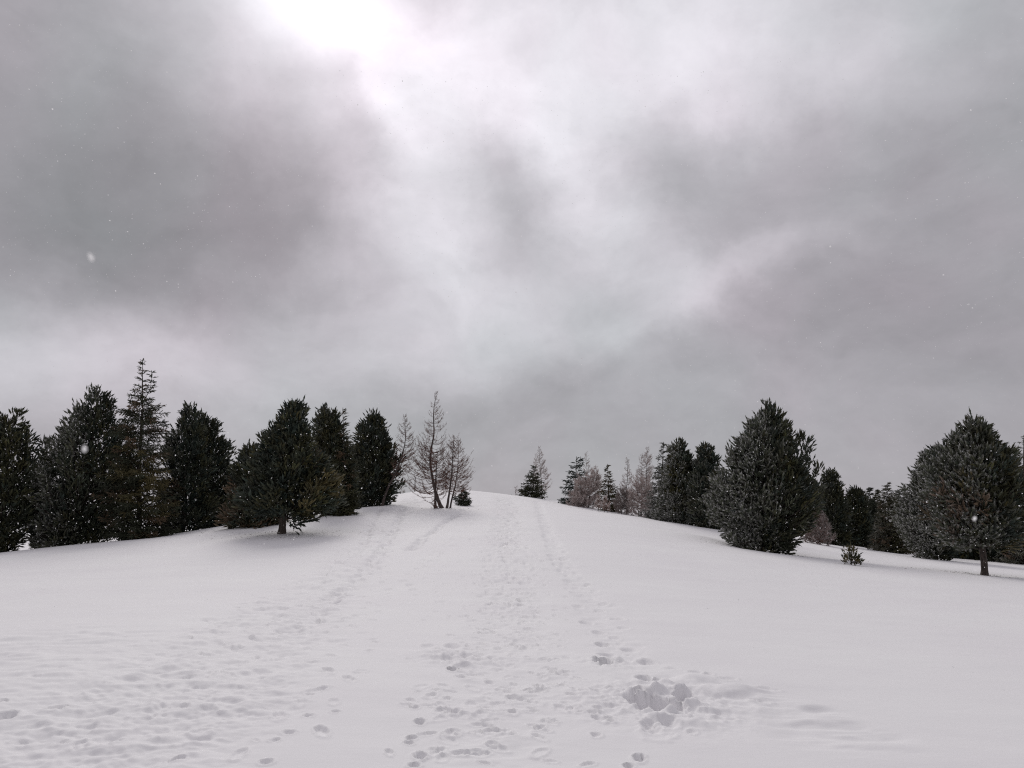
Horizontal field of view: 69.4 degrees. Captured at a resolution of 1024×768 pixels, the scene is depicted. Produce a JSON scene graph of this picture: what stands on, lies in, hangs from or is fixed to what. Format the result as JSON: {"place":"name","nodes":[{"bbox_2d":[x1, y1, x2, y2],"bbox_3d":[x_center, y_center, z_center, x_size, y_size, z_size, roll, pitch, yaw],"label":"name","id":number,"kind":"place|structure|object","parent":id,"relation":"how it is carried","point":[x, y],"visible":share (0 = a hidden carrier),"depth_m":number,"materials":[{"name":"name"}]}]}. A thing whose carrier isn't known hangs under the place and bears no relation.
{"place":"outdoors","nodes":[
{"label":"outdoors","id":0,"kind":"place"},
{"bbox_2d":[0,489,1023,767],"bbox_3d":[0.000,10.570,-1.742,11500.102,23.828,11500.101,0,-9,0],"label":"snow ground","id":1,"kind":"structure","parent":0,"point":[448,659],"depth_m":8.53,"materials":[{"name":"white snow"}]},
{"bbox_2d":[0,407,44,552],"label":"pine tree","id":2,"kind":"object","parent":1,"relation":"on","point":[11,478],"visible":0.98,"depth_m":33.45,"materials":[{"name":"green plant"}]},
{"bbox_2d":[27,434,58,548],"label":"pine tree","id":3,"kind":"object","parent":1,"relation":"on","point":[43,451],"visible":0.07,"depth_m":38.19,"materials":[{"name":"green plant"}]},
{"bbox_2d":[12,383,148,548],"bbox_3d":[-20.848,3.993,35.928,6.413,8.293,5.417,0,-9,0],"label":"pine tree","id":4,"kind":"object","parent":1,"relation":"on","point":[78,476],"visible":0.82,"depth_m":34.70,"materials":[{"name":"green plant"}]},
{"bbox_2d":[91,358,182,541],"bbox_3d":[-17.470,3.156,34.888,4.080,9.037,3.919,0,-9,0],"label":"spruce tree","id":5,"kind":"object","parent":1,"relation":"on","point":[150,517],"visible":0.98,"depth_m":34.33,"materials":[{"name":"green plant"}]},
{"bbox_2d":[150,400,225,533],"bbox_3d":[-16.596,4.415,37.615,3.617,7.293,2.937,-5,-11,30],"label":"pine tree","id":6,"kind":"object","parent":1,"relation":"on","point":[196,513],"visible":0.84,"depth_m":37.30,"materials":[{"name":"green plant"}]},
{"bbox_2d":[189,408,237,528],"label":"pine tree","id":7,"kind":"object","parent":1,"relation":"on","point":[221,444],"visible":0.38,"depth_m":39.52,"materials":[{"name":"green plant"}]},
{"bbox_2d":[214,438,289,528],"bbox_3d":[-11.922,4.747,34.316,3.310,4.493,3.314,-5,-11,30],"label":"pine tree","id":8,"kind":"object","parent":1,"relation":"on","point":[235,518],"visible":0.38,"depth_m":33.61,"materials":[{"name":"green plant"}]},
{"bbox_2d":[230,395,349,534],"bbox_3d":[-8.894,3.251,29.870,4.000,5.734,4.154,-7,-12,36],"label":"pine tree","id":9,"kind":"object","parent":1,"relation":"on","point":[282,485],"visible":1,"depth_m":29.16,"materials":[{"name":"green plant"}]},
{"bbox_2d":[310,401,365,515],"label":"pine tree","id":10,"kind":"object","parent":1,"relation":"on","point":[327,420],"visible":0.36,"depth_m":37.60,"materials":[{"name":"green plant"}]},
{"bbox_2d":[332,408,361,515],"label":"spruce tree","id":11,"kind":"object","parent":1,"relation":"on","point":[349,511],"visible":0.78,"depth_m":37.08,"materials":[{"name":"green plant"}]},
{"bbox_2d":[350,408,407,506],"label":"pine tree","id":12,"kind":"object","parent":1,"relation":"on","point":[374,475],"visible":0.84,"depth_m":43.30,"materials":[{"name":"green plant"}]},
{"bbox_2d":[380,416,420,505],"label":"larch tree","id":13,"kind":"object","parent":1,"relation":"on","point":[394,475],"visible":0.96,"depth_m":43.06,"materials":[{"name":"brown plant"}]},
{"bbox_2d":[400,391,457,507],"bbox_3d":[-4.414,3.554,39.907,2.877,6.444,2.870,-9,-13,44],"label":"larch tree","id":14,"kind":"object","parent":1,"relation":"on","point":[430,464],"visible":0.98,"depth_m":39.63,"materials":[{"name":"brown plant"}]},
{"bbox_2d":[440,434,473,507],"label":"larch tree","id":15,"kind":"object","parent":1,"relation":"on","point":[451,473],"visible":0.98,"depth_m":39.38,"materials":[{"name":"brown plant"}]},
{"bbox_2d":[455,486,472,505],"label":"fir sapling","id":16,"kind":"object","parent":1,"relation":"on","point":[463,501],"visible":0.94,"depth_m":42.87,"materials":[{"name":"green plant"}]},
{"bbox_2d":[516,465,547,498],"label":"fir tree","id":17,"kind":"object","parent":1,"relation":"on","point":[527,490],"visible":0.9,"depth_m":59.19,"materials":[{"name":"green plant"}]},
{"bbox_2d":[532,446,550,495],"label":"larch tree","id":18,"kind":"object","parent":1,"relation":"on","point":[541,468],"visible":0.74,"depth_m":61.64,"materials":[{"name":"grey plant"}]},
{"bbox_2d":[557,455,590,506],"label":"spruce tree","id":19,"kind":"object","parent":1,"relation":"on","point":[570,486],"visible":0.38,"depth_m":54.46,"materials":[{"name":"green plant"}]},
{"bbox_2d":[565,465,602,508],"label":"larch tree","id":20,"kind":"object","parent":1,"relation":"on","point":[583,493],"visible":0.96,"depth_m":52.28,"materials":[{"name":"brown plant"}]},
{"bbox_2d":[583,452,592,486],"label":"larch tree","id":21,"kind":"object","parent":1,"relation":"on","point":[587,466],"visible":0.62,"depth_m":56.66,"materials":[{"name":"grey plant"}]},
{"bbox_2d":[594,494,602,508],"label":"larch sapling","id":22,"kind":"object","parent":1,"relation":"on","point":[597,501],"visible":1,"depth_m":48.55,"materials":[{"name":"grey plant"}]},
{"bbox_2d":[600,494,610,512],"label":"larch sapling","id":23,"kind":"object","parent":1,"relation":"on","point":[607,504],"visible":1,"depth_m":48.04,"materials":[{"name":"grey plant"}]},
{"bbox_2d":[597,464,619,512],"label":"spruce tree","id":24,"kind":"object","parent":1,"relation":"on","point":[610,490],"visible":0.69,"depth_m":51.30,"materials":[{"name":"green plant"}]},
{"bbox_2d":[612,484,634,514],"bbox_3d":[7.393,7.665,48.847,1.588,2.470,1.768,0,-9,0],"label":"shrub","id":25,"kind":"object","parent":1,"relation":"on","point":[621,506],"visible":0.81,"depth_m":48.74,"materials":[{"name":"brown plant"}]},
{"bbox_2d":[620,460,632,494],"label":"larch tree","id":26,"kind":"object","parent":1,"relation":"on","point":[627,479],"visible":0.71,"depth_m":51.53,"materials":[{"name":"grey plant"}]},
{"bbox_2d":[626,473,653,516],"bbox_3d":[8.300,7.340,48.210,1.933,3.343,1.973,0,-9,0],"label":"shrub","id":27,"kind":"object","parent":1,"relation":"on","point":[639,487],"visible":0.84,"depth_m":47.97,"materials":[{"name":"brown plant"}]},
{"bbox_2d":[631,447,655,507],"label":"larch tree","id":28,"kind":"object","parent":1,"relation":"on","point":[642,472],"visible":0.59,"depth_m":50.69,"materials":[{"name":"grey plant"}]},
{"bbox_2d":[638,442,668,517],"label":"spruce tree","id":29,"kind":"object","parent":1,"relation":"on","point":[652,505],"visible":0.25,"depth_m":45.94,"materials":[{"name":"green plant"}]},
{"bbox_2d":[649,437,693,524],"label":"pine tree","id":30,"kind":"object","parent":1,"relation":"on","point":[672,484],"visible":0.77,"depth_m":44.62,"materials":[{"name":"green plant"}]},
{"bbox_2d":[682,441,725,529],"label":"pine tree","id":31,"kind":"object","parent":1,"relation":"on","point":[704,463],"visible":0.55,"depth_m":43.60,"materials":[{"name":"green plant"}]},
{"bbox_2d":[698,397,828,554],"bbox_3d":[11.025,4.101,32.728,5.236,7.192,4.869,-6,-11,32],"label":"pine tree","id":32,"kind":"object","parent":1,"relation":"on","point":[756,513],"visible":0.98,"depth_m":31.83,"materials":[{"name":"green plant"}]},
{"bbox_2d":[805,481,822,539],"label":"pine tree","id":33,"kind":"object","parent":1,"relation":"on","point":[819,499],"visible":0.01,"depth_m":53.11,"materials":[{"name":"green plant"}]},
{"bbox_2d":[801,507,835,545],"bbox_3d":[17.788,8.343,43.210,2.096,2.782,2.103,9,-13,-43],"label":"shrub","id":34,"kind":"object","parent":1,"relation":"on","point":[817,535],"visible":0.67,"depth_m":43.02,"materials":[{"name":"brown plant"}]},
{"bbox_2d":[814,467,854,546],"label":"pine tree","id":35,"kind":"object","parent":1,"relation":"on","point":[838,515],"visible":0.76,"depth_m":48.86,"materials":[{"name":"green plant"}]},
{"bbox_2d":[841,542,865,565],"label":"pine sapling","id":36,"kind":"object","parent":1,"relation":"on","point":[847,556],"visible":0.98,"depth_m":26.27,"materials":[{"name":"green plant"}]},
{"bbox_2d":[844,484,875,547],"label":"pine tree","id":37,"kind":"object","parent":1,"relation":"on","point":[856,499],"visible":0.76,"depth_m":53.53,"materials":[{"name":"green plant"}]},
{"bbox_2d":[858,487,881,545],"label":"spruce tree","id":38,"kind":"object","parent":1,"relation":"on","point":[873,504],"visible":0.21,"depth_m":55.95,"materials":[{"name":"green plant"}]},
{"bbox_2d":[872,489,883,525],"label":"spruce tree","id":39,"kind":"object","parent":1,"relation":"on","point":[877,492],"visible":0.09,"depth_m":59.23,"materials":[{"name":"green plant"}]},
{"bbox_2d":[865,482,914,554],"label":"spruce tree","id":40,"kind":"object","parent":1,"relation":"on","point":[888,542],"visible":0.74,"depth_m":47.74,"materials":[{"name":"green plant"}]},
{"bbox_2d":[892,490,905,542],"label":"spruce tree","id":41,"kind":"object","parent":1,"relation":"on","point":[896,494],"visible":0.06,"depth_m":57.21,"materials":[{"name":"green plant"}]},
{"bbox_2d":[886,444,963,560],"bbox_3d":[23.246,6.738,41.419,4.631,6.810,3.753,0,-9,0],"label":"pine tree","id":42,"kind":"object","parent":1,"relation":"on","point":[916,533],"visible":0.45,"depth_m":40.99,"materials":[{"name":"green plant"}]},
{"bbox_2d":[948,546,979,558],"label":"pine tree","id":43,"kind":"object","parent":1,"relation":"on","point":[967,554],"visible":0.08,"depth_m":45.06,"materials":[{"name":"green plant"}]},
{"bbox_2d":[916,408,1023,575],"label":"pine tree","id":44,"kind":"object","parent":1,"relation":"on","point":[993,501],"visible":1,"depth_m":26.98,"materials":[{"name":"green plant"}]},
{"bbox_2d":[973,454,1022,562],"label":"pine tree","id":45,"kind":"object","parent":1,"relation":"on","point":[992,554],"visible":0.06,"depth_m":43.53,"materials":[{"name":"green plant"}]},
{"bbox_2d":[993,436,1023,563],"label":"spruce tree","id":46,"kind":"object","parent":1,"relation":"on","point":[1016,558],"visible":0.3,"depth_m":41.88,"materials":[{"name":"green plant"}]},
{"bbox_2d":[0,8,1023,690],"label":"falling snow","id":47,"kind":"structure","parent":0,"point":[90,256],"depth_m":10.40,"materials":[{"name":"white snow"}]},
{"bbox_2d":[0,0,1023,508],"label":"sky","id":48,"kind":"structure","parent":0,"point":[517,49],"materials":[{"name":"grey"}]}
]}

